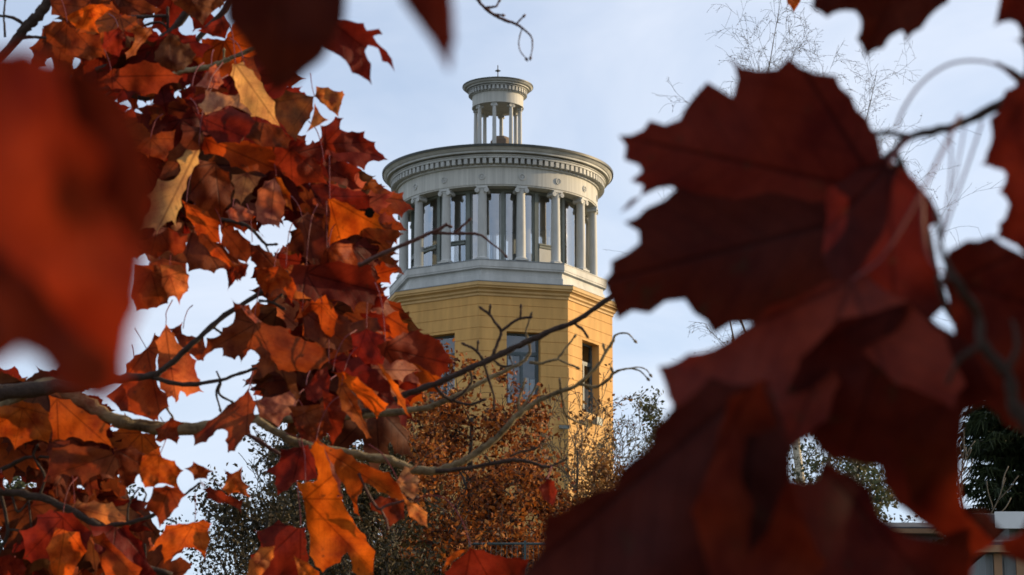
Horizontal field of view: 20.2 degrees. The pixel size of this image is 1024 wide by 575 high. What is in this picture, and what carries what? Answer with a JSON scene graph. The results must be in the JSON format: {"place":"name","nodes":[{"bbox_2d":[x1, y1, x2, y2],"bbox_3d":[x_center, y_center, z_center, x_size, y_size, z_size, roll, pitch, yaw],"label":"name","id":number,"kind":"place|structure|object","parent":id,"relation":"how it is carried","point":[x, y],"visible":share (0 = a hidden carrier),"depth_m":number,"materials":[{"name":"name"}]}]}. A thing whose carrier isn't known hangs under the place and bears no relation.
{"place":"outdoors","nodes":[
{"label":"outdoors","id":0,"kind":"place"},
{"bbox_2d":[0,0,1023,574],"label":"sky","id":1,"kind":"structure","parent":0,"point":[595,70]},
{"bbox_3d":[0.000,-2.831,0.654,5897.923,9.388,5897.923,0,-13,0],"label":"ground","id":2,"kind":"structure","parent":0,"visible":0},
{"bbox_2d":[0,476,35,549],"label":"broadleaf tree","id":3,"kind":"object","parent":2,"relation":"on","point":[19,484],"visible":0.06,"depth_m":65.16,"materials":[{"name":"green plant"}]},
{"bbox_2d":[118,481,144,498],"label":"broadleaf tree","id":4,"kind":"object","parent":2,"relation":"on","point":[133,490],"depth_m":66.17,"materials":[{"name":"green plant"}]},
{"bbox_2d":[160,462,313,574],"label":"broadleaf tree","id":5,"kind":"object","parent":2,"relation":"on","point":[290,517],"visible":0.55,"depth_m":59.90,"materials":[{"name":"green plant"}]},
{"bbox_2d":[228,427,348,565],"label":"tree","id":6,"kind":"object","parent":2,"relation":"on","point":[253,469],"visible":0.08,"depth_m":66.49,"materials":[{"name":"brown plant"}]},
{"bbox_2d":[182,423,415,574],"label":"broadleaf tree","id":7,"kind":"object","parent":2,"relation":"on","point":[332,569],"visible":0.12,"depth_m":62.12,"materials":[{"name":"green plant"}]},
{"bbox_2d":[311,435,468,574],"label":"broadleaf tree","id":8,"kind":"object","parent":2,"relation":"on","point":[403,566],"visible":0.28,"depth_m":67.04,"materials":[{"name":"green plant"}]},
{"bbox_2d":[249,419,532,574],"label":"oak tree","id":9,"kind":"object","parent":2,"relation":"on","point":[423,453],"visible":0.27,"depth_m":72.42,"materials":[{"name":"brown plant"}]},
{"bbox_2d":[0,0,800,574],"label":"maple tree","id":10,"kind":"object","parent":2,"relation":"on","point":[338,342],"visible":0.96,"depth_m":4.76,"materials":[{"name":"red plant"}]},
{"bbox_2d":[344,338,580,574],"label":"oak tree","id":11,"kind":"object","parent":2,"relation":"on","point":[446,414],"visible":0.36,"depth_m":78.87,"materials":[{"name":"orange plant"}]},
{"bbox_2d":[382,65,614,566],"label":"tower","id":12,"kind":"structure","parent":2,"relation":"on","point":[517,193],"depth_m":110.01,"materials":[{"name":"yellow paint"}]},
{"bbox_2d":[429,335,454,402],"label":"window","id":13,"kind":"structure","parent":12,"relation":"in","point":[450,336],"depth_m":108.84,"materials":[{"name":"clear glass"}]},
{"bbox_2d":[507,333,540,405],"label":"window","id":14,"kind":"structure","parent":12,"relation":"in","point":[533,382],"depth_m":108.39,"materials":[{"name":"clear glass"}]},
{"bbox_2d":[586,360,588,389],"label":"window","id":15,"kind":"structure","parent":12,"relation":"in","point":[587,369],"depth_m":113.54,"materials":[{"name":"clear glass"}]},
{"bbox_2d":[582,343,593,414],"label":"window","id":16,"kind":"structure","parent":12,"relation":"in","point":[585,393],"depth_m":110.34,"materials":[{"name":"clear glass"}]},
{"bbox_2d":[432,443,575,573],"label":"oak tree","id":17,"kind":"object","parent":2,"relation":"on","point":[521,476],"visible":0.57,"depth_m":73.94,"materials":[{"name":"brown plant"}]},
{"bbox_2d":[0,0,1023,574],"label":"maple tree","id":18,"kind":"object","parent":2,"relation":"on","point":[792,216],"visible":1,"depth_m":1.26,"materials":[{"name":"red plant"}]},
{"bbox_2d":[504,361,644,528],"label":"young tree","id":19,"kind":"object","parent":2,"relation":"on","point":[578,453],"visible":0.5,"depth_m":84.86,"materials":[{"name":"beige plant"}]},
{"bbox_2d":[528,446,624,531],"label":"shrub","id":20,"kind":"object","parent":2,"relation":"on","point":[607,480],"visible":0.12,"depth_m":83.23,"materials":[{"name":"beige plant"}]},
{"bbox_2d":[556,389,663,508],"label":"tree","id":21,"kind":"object","parent":2,"relation":"on","point":[636,433],"visible":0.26,"depth_m":96.93,"materials":[{"name":"green plant"}]},
{"bbox_2d":[624,386,667,457],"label":"broadleaf tree","id":22,"kind":"object","parent":2,"relation":"on","point":[651,416],"visible":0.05,"depth_m":101.56,"materials":[{"name":"green plant"}]},
{"bbox_2d":[654,9,817,476],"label":"birch tree","id":23,"kind":"object","parent":2,"relation":"on","point":[795,51],"visible":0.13,"depth_m":78.73,"materials":[{"name":"brown plant"}]},
{"bbox_2d":[604,0,1003,481],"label":"birch tree","id":24,"kind":"object","parent":2,"relation":"on","point":[796,453],"visible":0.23,"depth_m":74.84,"materials":[{"name":"brown plant"}]},
{"bbox_2d":[721,334,886,503],"bbox_3d":[4.735,5.112,50.280,3.829,9.129,3.377,0,-13,0],"label":"birch tree","id":25,"kind":"object","parent":2,"relation":"on","point":[815,467],"visible":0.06,"depth_m":50.71,"materials":[{"name":"green plant"}]},
{"bbox_2d":[791,445,898,520],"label":"background tree","id":26,"kind":"object","parent":2,"relation":"on","point":[824,457],"visible":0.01,"depth_m":84.33,"materials":[{"name":"green plant"}]},
{"bbox_2d":[806,460,897,520],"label":"background tree","id":27,"kind":"object","parent":2,"relation":"on","point":[873,482],"visible":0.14,"depth_m":66.21,"materials":[{"name":"green plant"}]},
{"bbox_2d":[802,28,958,481],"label":"birch tree","id":28,"kind":"object","parent":2,"relation":"on","point":[874,101],"visible":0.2,"depth_m":81.57,"materials":[{"name":"brown plant"}]},
{"bbox_2d":[886,515,915,522],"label":"background tree","id":29,"kind":"object","parent":2,"relation":"on","point":[901,519],"visible":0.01,"depth_m":71.01,"materials":[{"name":"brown wood"}]},
{"bbox_2d":[889,523,942,539],"bbox_3d":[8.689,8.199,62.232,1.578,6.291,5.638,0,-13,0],"label":"house","id":30,"kind":"structure","parent":2,"relation":"on","point":[919,530],"depth_m":60.36,"materials":[{"name":"concrete"}]},
{"bbox_2d":[929,404,1023,541],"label":"spruce tree","id":31,"kind":"object","parent":2,"relation":"on","point":[998,443],"visible":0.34,"depth_m":52.15,"materials":[{"name":"green plant"}]},
{"bbox_2d":[961,429,1017,513],"bbox_3d":[7.099,5.645,44.146,1.526,6.942,0.893,-5,-14,21],"label":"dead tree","id":32,"kind":"object","parent":2,"relation":"on","point":[966,452],"visible":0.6,"depth_m":44.67,"materials":[{"name":"wood"}]},
{"bbox_2d":[971,540,1023,574],"bbox_3d":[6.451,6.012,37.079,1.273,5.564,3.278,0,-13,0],"label":"house","id":33,"kind":"structure","parent":2,"relation":"on","point":[993,560],"depth_m":36.13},
{"bbox_2d":[990,512,1023,539],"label":"house","id":34,"kind":"structure","parent":2,"relation":"on","point":[1010,524],"depth_m":44.05,"materials":[{"name":"paint"}]},
{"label":"terrace wall","id":35,"kind":"object","parent":2,"relation":"on","visible":0},
{"bbox_2d":[468,541,540,569],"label":"railing","id":36,"kind":"object","parent":35,"relation":"on","point":[522,544],"visible":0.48,"depth_m":70.37,"materials":[{"name":"grey metal"}]}
]}

